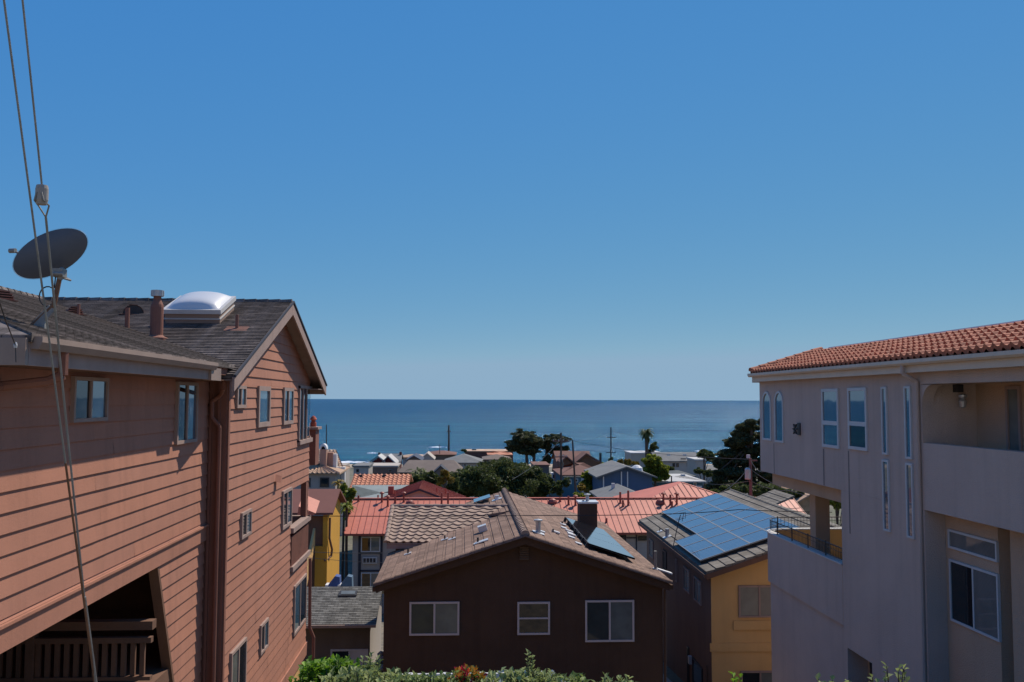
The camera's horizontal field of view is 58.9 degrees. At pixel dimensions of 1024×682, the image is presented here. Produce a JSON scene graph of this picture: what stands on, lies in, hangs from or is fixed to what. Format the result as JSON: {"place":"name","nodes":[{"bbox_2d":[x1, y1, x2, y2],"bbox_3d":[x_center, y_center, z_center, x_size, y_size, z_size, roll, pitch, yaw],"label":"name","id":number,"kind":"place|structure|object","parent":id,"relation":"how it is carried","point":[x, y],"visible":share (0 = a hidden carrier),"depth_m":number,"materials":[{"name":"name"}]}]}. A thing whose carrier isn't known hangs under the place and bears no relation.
{"place":"outdoors","nodes":[
{"label":"outdoors","id":0,"kind":"place"},
{"bbox_2d":[3,0,93,681],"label":"guy wire","id":1,"kind":"object","parent":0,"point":[47,327],"visible":1,"depth_m":4.70,"materials":[{"name":"metal"}]},
{"bbox_2d":[0,0,1023,400],"label":"sky","id":2,"kind":"structure","parent":0,"point":[450,199],"materials":[{"name":"blue"}]},
{"bbox_2d":[310,399,759,463],"bbox_3d":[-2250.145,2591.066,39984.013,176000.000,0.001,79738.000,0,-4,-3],"label":"sea","id":3,"kind":"structure","parent":0,"point":[359,429],"depth_m":789.10,"materials":[{"name":"liquid"}]},
{"bbox_2d":[339,467,841,681],"bbox_3d":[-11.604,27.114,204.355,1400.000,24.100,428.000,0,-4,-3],"label":"ground","id":4,"kind":"structure","parent":0,"point":[671,675],"depth_m":84.06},
{"bbox_2d":[21,0,97,681],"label":"guy wire","id":5,"kind":"object","parent":4,"relation":"attached to","point":[41,196],"visible":1,"depth_m":4.64,"materials":[{"name":"metal"}]},
{"bbox_2d":[0,286,326,681],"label":"coral house","id":6,"kind":"structure","parent":4,"relation":"on","point":[193,431],"depth_m":16.15,"materials":[{"name":"wood"}]},
{"bbox_2d":[0,303,17,361],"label":"service cable","id":7,"kind":"object","parent":6,"relation":"attached to","point":[15,345],"visible":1,"depth_m":8.75,"materials":[{"name":"metal"}]},
{"bbox_2d":[8,228,87,328],"bbox_3d":[-5.761,-0.743,11.045,1.114,1.271,0.495,0,-4,6],"label":"satellite dish","id":8,"kind":"object","parent":6,"relation":"attached to","point":[68,246],"visible":0.82,"depth_m":10.98,"materials":[{"name":"metal"}]},
{"bbox_2d":[69,376,109,422],"bbox_3d":[-5.697,0.789,12.248,0.060,0.598,1.139,0,-4,-3],"label":"window","id":9,"kind":"structure","parent":6,"relation":"in","point":[89,396],"depth_m":12.20,"materials":[{"name":"clear glass"}]},
{"bbox_2d":[174,382,198,444],"bbox_3d":[-5.942,1.308,16.568,0.060,1.109,1.222,0,-4,-3],"label":"window","id":10,"kind":"structure","parent":6,"relation":"in","point":[186,393],"depth_m":16.52,"materials":[{"name":"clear glass"}]},
{"bbox_2d":[229,637,246,681],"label":"window","id":11,"kind":"structure","parent":6,"relation":"in","point":[238,656],"depth_m":19.09,"materials":[{"name":"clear glass"}]},
{"bbox_2d":[235,385,246,407],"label":"window","id":12,"kind":"structure","parent":6,"relation":"in","point":[241,391],"depth_m":19.11,"materials":[{"name":"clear glass"}]},
{"bbox_2d":[240,508,251,539],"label":"window","id":13,"kind":"structure","parent":6,"relation":"in","point":[246,516],"depth_m":19.65,"materials":[{"name":"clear glass"}]},
{"bbox_2d":[256,386,270,427],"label":"window","id":14,"kind":"structure","parent":6,"relation":"in","point":[263,410],"depth_m":21.35,"materials":[{"name":"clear glass"}]},
{"bbox_2d":[259,617,268,655],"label":"window","id":15,"kind":"structure","parent":6,"relation":"in","point":[264,627],"depth_m":21.54,"materials":[{"name":"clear glass"}]},
{"bbox_2d":[281,487,292,529],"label":"window","id":16,"kind":"structure","parent":6,"relation":"in","point":[287,494],"depth_m":24.27,"materials":[{"name":"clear glass"}]},
{"bbox_2d":[282,387,293,424],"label":"window","id":17,"kind":"structure","parent":6,"relation":"in","point":[288,393],"depth_m":24.33,"materials":[{"name":"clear glass"}]},
{"bbox_2d":[292,573,306,636],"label":"window","id":18,"kind":"structure","parent":6,"relation":"in","point":[300,588],"depth_m":26.36,"materials":[{"name":"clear glass"}]},
{"bbox_2d":[297,385,312,444],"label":"corner window","id":19,"kind":"structure","parent":6,"relation":"in","point":[303,414],"depth_m":26.74,"materials":[{"name":"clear glass"}]},
{"bbox_2d":[292,489,345,586],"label":"mustard house","id":20,"kind":"structure","parent":4,"relation":"on","point":[324,533],"depth_m":49.53,"materials":[{"name":"paint"}]},
{"bbox_2d":[297,497,319,516],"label":"porch roof","id":21,"kind":"structure","parent":20,"relation":"attached to","point":[313,504],"depth_m":43.53,"materials":[{"name":"pink metal"}]},
{"bbox_2d":[293,443,349,535],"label":"villa","id":22,"kind":"object","parent":4,"relation":"on","point":[327,470],"visible":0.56,"depth_m":97.19,"materials":[{"name":"white paint"}]},
{"bbox_2d":[288,653,366,681],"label":"bright bush","id":23,"kind":"object","parent":4,"relation":"on","point":[312,670],"visible":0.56,"depth_m":8.54,"materials":[{"name":"green plant"}]},
{"bbox_2d":[325,574,340,586],"bbox_3d":[-9.068,12.595,46.102,0.760,1.350,0.700,0,-4,-3],"label":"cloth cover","id":24,"kind":"object","parent":4,"relation":"on","point":[335,581],"visible":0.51,"depth_m":45.89,"materials":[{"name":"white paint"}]},
{"bbox_2d":[304,586,383,665],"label":"garage","id":25,"kind":"structure","parent":4,"relation":"on","point":[345,621],"depth_m":36.83,"materials":[{"name":"grey"}]},
{"bbox_2d":[330,649,367,665],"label":"window","id":26,"kind":"structure","parent":25,"relation":"in","point":[354,653],"depth_m":36.57,"materials":[{"name":"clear glass"}]},
{"bbox_2d":[337,574,353,586],"bbox_3d":[-8.453,12.604,46.136,0.760,1.350,0.700,0,-4,-3],"label":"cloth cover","id":27,"kind":"object","parent":4,"relation":"on","point":[347,581],"visible":0.46,"depth_m":45.92,"materials":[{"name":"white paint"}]},
{"bbox_2d":[341,490,352,582],"bbox_3d":[-11.986,14.685,64.616,1.332,8.359,1.406,0,-4,-3],"label":"yucca palm","id":28,"kind":"object","parent":4,"relation":"on","point":[342,558],"visible":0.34,"depth_m":64.54,"materials":[{"name":"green plant"}]},
{"bbox_2d":[339,483,356,574],"bbox_3d":[-11.784,14.431,63.530,1.113,8.848,2.949,2,-4,-25],"label":"sage tree","id":29,"kind":"object","parent":4,"relation":"on","point":[349,495],"visible":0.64,"depth_m":62.78,"materials":[{"name":"green plant"}]},
{"bbox_2d":[340,501,356,577],"bbox_3d":[-11.139,14.653,60.684,1.196,7.763,1.261,3,-5,-38],"label":"yucca palm","id":30,"kind":"object","parent":4,"relation":"on","point":[346,506],"visible":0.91,"depth_m":60.69,"materials":[{"name":"green plant"}]},
{"bbox_2d":[310,664,414,681],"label":"sage bush","id":31,"kind":"object","parent":4,"relation":"on","point":[352,674],"visible":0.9,"depth_m":7.75,"materials":[{"name":"green plant"}]},
{"bbox_2d":[353,462,373,476],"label":"white wall house","id":32,"kind":"structure","parent":4,"relation":"on","point":[363,467],"depth_m":147.86,"materials":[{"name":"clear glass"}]},
{"bbox_2d":[359,652,382,671],"bbox_3d":[-1.299,3.264,8.350,0.271,0.806,0.325,0,-4,-3],"label":"sage sprig","id":33,"kind":"object","parent":4,"relation":"on","point":[368,665],"visible":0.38,"depth_m":8.34,"materials":[{"name":"green plant"}]},
{"bbox_2d":[352,485,407,497],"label":"grey hip house","id":34,"kind":"structure","parent":4,"relation":"on","point":[368,491],"depth_m":76.74,"materials":[{"name":"beige paint"}]},
{"bbox_2d":[350,473,412,487],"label":"tiled house","id":35,"kind":"structure","parent":4,"relation":"on","point":[382,479],"depth_m":85.24,"materials":[{"name":"orange tile"}]},
{"bbox_2d":[373,463,400,473],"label":"flat roof house","id":36,"kind":"structure","parent":4,"relation":"on","point":[386,468],"depth_m":157.93,"materials":[{"name":"grey glass"}]},
{"bbox_2d":[370,452,403,468],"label":"twin gable house","id":37,"kind":"structure","parent":4,"relation":"on","point":[390,458],"depth_m":176.05,"materials":[{"name":"metal"}]},
{"bbox_2d":[405,453,423,460],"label":"blue gable house","id":38,"kind":"structure","parent":4,"relation":"on","point":[415,456],"depth_m":171.23,"materials":[{"name":"stone"}]},
{"bbox_2d":[377,480,465,497],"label":"red cross gable","id":39,"kind":"structure","parent":4,"relation":"on","point":[422,489],"depth_m":73.42,"materials":[{"name":"metal"}]},
{"bbox_2d":[391,669,455,681],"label":"sage bush","id":40,"kind":"object","parent":4,"relation":"on","point":[422,677],"visible":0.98,"depth_m":7.70,"materials":[{"name":"green plant"}]},
{"bbox_2d":[397,460,462,473],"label":"taupe roof house","id":41,"kind":"structure","parent":4,"relation":"on","point":[449,465],"depth_m":149.58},
{"bbox_2d":[409,470,459,492],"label":"dark shrub","id":42,"kind":"object","parent":4,"relation":"on","point":[431,476],"visible":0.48,"depth_m":93.50,"materials":[{"name":"green plant"}]},
{"bbox_2d":[426,450,456,459],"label":"brown roof house","id":43,"kind":"structure","parent":4,"relation":"on","point":[443,455],"depth_m":202.71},
{"bbox_2d":[436,469,454,488],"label":"golden shrub","id":44,"kind":"object","parent":4,"relation":"on","point":[446,475],"visible":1,"depth_m":90.83,"materials":[{"name":"green plant"}]},
{"bbox_2d":[445,454,482,468],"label":"grey gable house","id":45,"kind":"structure","parent":4,"relation":"on","point":[463,460],"depth_m":165.11,"materials":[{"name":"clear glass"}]},
{"bbox_2d":[446,663,486,681],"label":"flowering plant","id":46,"kind":"object","parent":4,"relation":"on","point":[461,673],"visible":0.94,"depth_m":7.84,"materials":[{"name":"red plant"}]},
{"bbox_2d":[465,449,512,461],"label":"long flat house","id":47,"kind":"structure","parent":4,"relation":"on","point":[479,453],"depth_m":212.71,"materials":[{"name":"beige tile"}]},
{"bbox_2d":[482,454,511,461],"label":"shore house","id":48,"kind":"structure","parent":4,"relation":"on","point":[491,457],"depth_m":191.26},
{"bbox_2d":[487,451,512,458],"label":"orange roof house","id":49,"kind":"structure","parent":4,"relation":"on","point":[504,453],"depth_m":205.20,"materials":[{"name":"tile"}]},
{"bbox_2d":[449,456,552,498],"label":"broad tree","id":50,"kind":"object","parent":4,"relation":"on","point":[490,477],"visible":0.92,"depth_m":104.61,"materials":[{"name":"green plant"}]},
{"bbox_2d":[473,666,571,681],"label":"sage bush","id":51,"kind":"object","parent":4,"relation":"on","point":[512,675],"visible":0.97,"depth_m":7.54,"materials":[{"name":"green plant"}]},
{"bbox_2d":[372,488,672,681],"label":"brown house","id":52,"kind":"structure","parent":4,"relation":"on","point":[481,583],"depth_m":28.63,"materials":[{"name":"paint"}]},
{"bbox_2d":[409,601,458,635],"bbox_3d":[-2.429,8.683,28.371,1.558,1.032,0.060,0,-4,-3],"label":"window","id":53,"kind":"structure","parent":52,"relation":"in","point":[437,618],"depth_m":28.37,"materials":[{"name":"grey glass"}]},
{"bbox_2d":[517,601,549,634],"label":"window","id":54,"kind":"structure","parent":52,"relation":"in","point":[533,618],"depth_m":28.54,"materials":[{"name":"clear glass"}]},
{"bbox_2d":[585,600,633,641],"bbox_3d":[3.090,8.851,28.670,1.560,1.292,0.060,0,-4,-3],"label":"window","id":55,"kind":"structure","parent":52,"relation":"in","point":[605,620],"depth_m":28.66,"materials":[{"name":"grey glass"}]},
{"bbox_2d":[504,428,543,465],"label":"cypress tree","id":56,"kind":"object","parent":4,"relation":"on","point":[526,443],"visible":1,"depth_m":188.11,"materials":[{"name":"green plant"}]},
{"bbox_2d":[523,649,536,678],"bbox_3d":[0.150,2.942,7.635,0.148,0.696,0.144,0,-4,-3],"label":"flower stalk","id":57,"kind":"object","parent":4,"relation":"on","point":[528,667],"visible":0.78,"depth_m":7.65,"materials":[{"name":"green plant"}]},
{"bbox_2d":[530,461,549,473],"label":"dark house","id":58,"kind":"structure","parent":4,"relation":"on","point":[544,465],"depth_m":151.88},
{"bbox_2d":[540,433,571,471],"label":"cypress tree","id":59,"kind":"object","parent":4,"relation":"on","point":[547,444],"visible":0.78,"depth_m":191.87,"materials":[{"name":"green plant"}]},
{"bbox_2d":[546,473,570,498],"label":"street shrub","id":60,"kind":"object","parent":4,"relation":"on","point":[558,485],"visible":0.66,"depth_m":124.23,"materials":[{"name":"green plant"}]},
{"bbox_2d":[553,433,569,498],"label":"utility pole","id":61,"kind":"object","parent":4,"relation":"on","point":[561,460],"visible":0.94,"depth_m":127.73,"materials":[{"name":"brown wood"}]},
{"bbox_2d":[552,463,590,498],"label":"brown hip house","id":62,"kind":"structure","parent":4,"relation":"on","point":[567,470],"depth_m":140.80,"materials":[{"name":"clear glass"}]},
{"bbox_2d":[572,440,575,491],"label":"utility pole","id":63,"kind":"object","parent":4,"relation":"on","point":[574,467],"visible":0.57,"depth_m":117.75,"materials":[{"name":"brown wood"}]},
{"bbox_2d":[344,490,805,613],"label":"red roof building","id":64,"kind":"structure","parent":4,"relation":"on","point":[369,545],"depth_m":62.87,"materials":[{"name":"metal"}]},
{"bbox_2d":[361,572,378,585],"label":"window","id":65,"kind":"structure","parent":64,"relation":"in","point":[367,578],"depth_m":60.15,"materials":[{"name":"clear glass"}]},
{"bbox_2d":[361,537,379,551],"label":"window","id":66,"kind":"structure","parent":64,"relation":"in","point":[368,544],"depth_m":60.30,"materials":[{"name":"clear glass"}]},
{"bbox_2d":[557,671,595,681],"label":"sage bush","id":67,"kind":"object","parent":4,"relation":"on","point":[577,678],"visible":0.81,"depth_m":7.68,"materials":[{"name":"green plant"}]},
{"bbox_2d":[551,451,601,480],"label":"chalet house","id":68,"kind":"structure","parent":4,"relation":"on","point":[586,457],"depth_m":166.56,"materials":[{"name":"metal"}]},
{"bbox_2d":[578,469,593,493],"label":"round tree","id":69,"kind":"object","parent":4,"relation":"on","point":[587,480],"visible":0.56,"depth_m":103.35,"materials":[{"name":"green plant"}]},
{"bbox_2d":[606,427,615,459],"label":"utility pole","id":70,"kind":"object","parent":4,"relation":"on","point":[610,437],"visible":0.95,"depth_m":205.43,"materials":[{"name":"brown wood"}]},
{"bbox_2d":[589,483,633,496],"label":"grey house","id":71,"kind":"structure","parent":4,"relation":"on","point":[612,489],"depth_m":84.85,"materials":[{"name":"beige paint"}]},
{"bbox_2d":[590,672,633,681],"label":"sage bush","id":72,"kind":"object","parent":4,"relation":"on","point":[619,677],"visible":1,"depth_m":7.63,"materials":[{"name":"green plant"}]},
{"bbox_2d":[584,460,657,490],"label":"blue house","id":73,"kind":"structure","parent":4,"relation":"on","point":[634,477],"depth_m":97.66,"materials":[{"name":"paint"}]},
{"bbox_2d":[617,458,639,465],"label":"hedge tree","id":74,"kind":"object","parent":4,"relation":"on","point":[629,462],"visible":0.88,"depth_m":185.02,"materials":[{"name":"green plant"}]},
{"bbox_2d":[624,451,658,468],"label":"white flat house","id":75,"kind":"structure","parent":4,"relation":"on","point":[635,456],"depth_m":212.70,"materials":[{"name":"white paint"}]},
{"bbox_2d":[638,428,654,466],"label":"palm tree","id":76,"kind":"object","parent":4,"relation":"on","point":[647,434],"visible":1,"depth_m":200.54,"materials":[{"name":"green plant"}]},
{"bbox_2d":[641,453,670,486],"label":"yellowgreen tree","id":77,"kind":"object","parent":4,"relation":"on","point":[655,466],"visible":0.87,"depth_m":117.76,"materials":[{"name":"green plant"}]},
{"bbox_2d":[613,481,715,496],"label":"red hip building","id":78,"kind":"structure","parent":4,"relation":"on","point":[682,489],"depth_m":76.72,"materials":[{"name":"metal"}]},
{"bbox_2d":[650,452,696,472],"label":"dormer house","id":79,"kind":"structure","parent":4,"relation":"on","point":[675,460],"depth_m":177.70,"materials":[{"name":"white glass"}]},
{"bbox_2d":[652,474,706,487],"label":"pale roof house","id":80,"kind":"structure","parent":4,"relation":"on","point":[687,479],"depth_m":119.21,"materials":[{"name":"white glass"}]},
{"bbox_2d":[669,466,712,488],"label":"dark shrub","id":81,"kind":"object","parent":4,"relation":"on","point":[707,473],"visible":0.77,"depth_m":128.51,"materials":[{"name":"green plant"}]},
{"bbox_2d":[686,457,706,484],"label":"carport house","id":82,"kind":"structure","parent":4,"relation":"on","point":[693,463],"depth_m":161.71,"materials":[{"name":"grey paint"}]},
{"bbox_2d":[696,448,715,484],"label":"round tree","id":83,"kind":"object","parent":4,"relation":"on","point":[704,453],"visible":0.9,"depth_m":150.60,"materials":[{"name":"green plant"}]},
{"bbox_2d":[704,418,772,495],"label":"layered cypress","id":84,"kind":"object","parent":4,"relation":"on","point":[743,435],"visible":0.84,"depth_m":99.80,"materials":[{"name":"green plant"}]},
{"bbox_2d":[638,489,841,681],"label":"ochre house","id":85,"kind":"structure","parent":4,"relation":"on","point":[718,612],"depth_m":33.68,"materials":[{"name":"grey tile"}]},
{"bbox_2d":[649,538,653,558],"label":"window","id":86,"kind":"structure","parent":85,"relation":"in","point":[651,543],"depth_m":42.81,"materials":[{"name":"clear glass"}]},
{"bbox_2d":[662,549,666,570],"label":"window","id":87,"kind":"structure","parent":85,"relation":"in","point":[664,554],"depth_m":39.70,"materials":[{"name":"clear glass"}]},
{"bbox_2d":[683,566,689,594],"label":"window","id":88,"kind":"structure","parent":85,"relation":"in","point":[686,572],"depth_m":35.38,"materials":[{"name":"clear glass"}]},
{"bbox_2d":[693,576,701,605],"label":"window","id":89,"kind":"structure","parent":85,"relation":"in","point":[697,584],"depth_m":33.56,"materials":[{"name":"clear glass"}]},
{"bbox_2d":[692,657,702,681],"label":"window","id":90,"kind":"structure","parent":85,"relation":"in","point":[697,671],"depth_m":33.68,"materials":[{"name":"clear glass"}]},
{"bbox_2d":[738,585,770,617],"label":"window","id":91,"kind":"structure","parent":85,"relation":"in","point":[754,601],"depth_m":31.68,"materials":[{"name":"clear glass"}]},
{"bbox_2d":[740,671,771,681],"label":"window","id":92,"kind":"structure","parent":85,"relation":"in","point":[748,676],"depth_m":31.51,"materials":[{"name":"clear glass"}]},
{"bbox_2d":[745,455,756,495],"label":"utility pole","id":93,"kind":"object","parent":4,"relation":"on","point":[748,474],"visible":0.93,"depth_m":70.47,"materials":[{"name":"brown wood"}]},
{"bbox_2d":[709,480,804,497],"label":"dark shrub","id":94,"kind":"object","parent":4,"relation":"on","point":[758,490],"visible":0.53,"depth_m":92.20,"materials":[{"name":"green plant"}]},
{"bbox_2d":[780,486,831,514],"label":"timber gable house","id":95,"kind":"structure","parent":4,"relation":"on","point":[803,501],"depth_m":91.33,"materials":[{"name":"beige tile"}]},
{"bbox_2d":[829,500,841,525],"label":"grey green tree","id":96,"kind":"object","parent":4,"relation":"on","point":[836,505],"visible":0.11,"depth_m":70.64,"materials":[{"name":"green plant"}]},
{"bbox_2d":[747,320,1023,681],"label":"stucco house","id":97,"kind":"structure","parent":4,"relation":"on","point":[907,452],"depth_m":19.42,"materials":[{"name":"paint"}]},
{"bbox_2d":[339,509,831,516],"bbox_3d":[2.061,5.194,27.298,16.274,0.211,1.090,1,-4,-6],"label":"overhead wire","id":98,"kind":"object","parent":97,"relation":"attached to","point":[568,515],"visible":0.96,"depth_m":27.02,"materials":[{"name":"metal"}]},
{"bbox_2d":[762,392,771,440],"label":"window","id":99,"kind":"structure","parent":97,"relation":"in","point":[766,399],"depth_m":27.90,"materials":[{"name":"glass"}]},
{"bbox_2d":[774,391,783,442],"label":"window","id":100,"kind":"structure","parent":97,"relation":"in","point":[778,399],"depth_m":26.78,"materials":[{"name":"glass"}]},
{"bbox_2d":[821,389,839,448],"bbox_3d":[8.099,1.964,23.058,0.050,1.496,1.037,0,-4,-3],"label":"window","id":101,"kind":"structure","parent":97,"relation":"in","point":[830,419],"depth_m":23.04,"materials":[{"name":"glass"}]},
{"bbox_2d":[847,387,868,450],"bbox_3d":[8.188,1.843,21.476,0.050,1.473,1.015,0,-4,-3],"label":"window","id":102,"kind":"structure","parent":97,"relation":"in","point":[857,404],"depth_m":21.47,"materials":[{"name":"glass"}]},
{"bbox_2d":[880,387,888,454],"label":"window","id":103,"kind":"structure","parent":97,"relation":"in","point":[884,390],"depth_m":20.10,"materials":[{"name":"glass"}]},
{"bbox_2d":[881,459,890,531],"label":"window","id":104,"kind":"structure","parent":97,"relation":"in","point":[886,501],"depth_m":19.99,"materials":[{"name":"glass"}]},
{"bbox_2d":[903,386,912,458],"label":"window","id":105,"kind":"structure","parent":97,"relation":"in","point":[907,390],"depth_m":19.04,"materials":[{"name":"glass"}]},
{"bbox_2d":[905,463,914,538],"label":"window","id":106,"kind":"structure","parent":97,"relation":"in","point":[909,467],"depth_m":18.93,"materials":[{"name":"glass"}]},
{"bbox_2d":[947,529,998,561],"bbox_3d":[8.822,3.907,17.382,0.050,0.374,1.666,0,-4,-3],"label":"window","id":107,"kind":"structure","parent":97,"relation":"in","point":[988,549],"depth_m":17.30,"materials":[{"name":"glass"}]},
{"bbox_2d":[948,559,1001,641],"bbox_3d":[8.818,4.914,17.309,0.050,1.212,1.661,0,-4,-3],"label":"window","id":108,"kind":"structure","parent":97,"relation":"in","point":[974,592],"depth_m":17.23,"materials":[{"name":"glass"}]},
{"bbox_2d":[1004,386,1023,450],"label":"window","id":109,"kind":"structure","parent":97,"relation":"in","point":[1013,394],"depth_m":17.28,"materials":[{"name":"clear glass"}]},
{"bbox_2d":[881,661,909,681],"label":"leafy shoot","id":110,"kind":"object","parent":4,"relation":"on","point":[898,669],"visible":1,"depth_m":5.79,"materials":[{"name":"green plant"}]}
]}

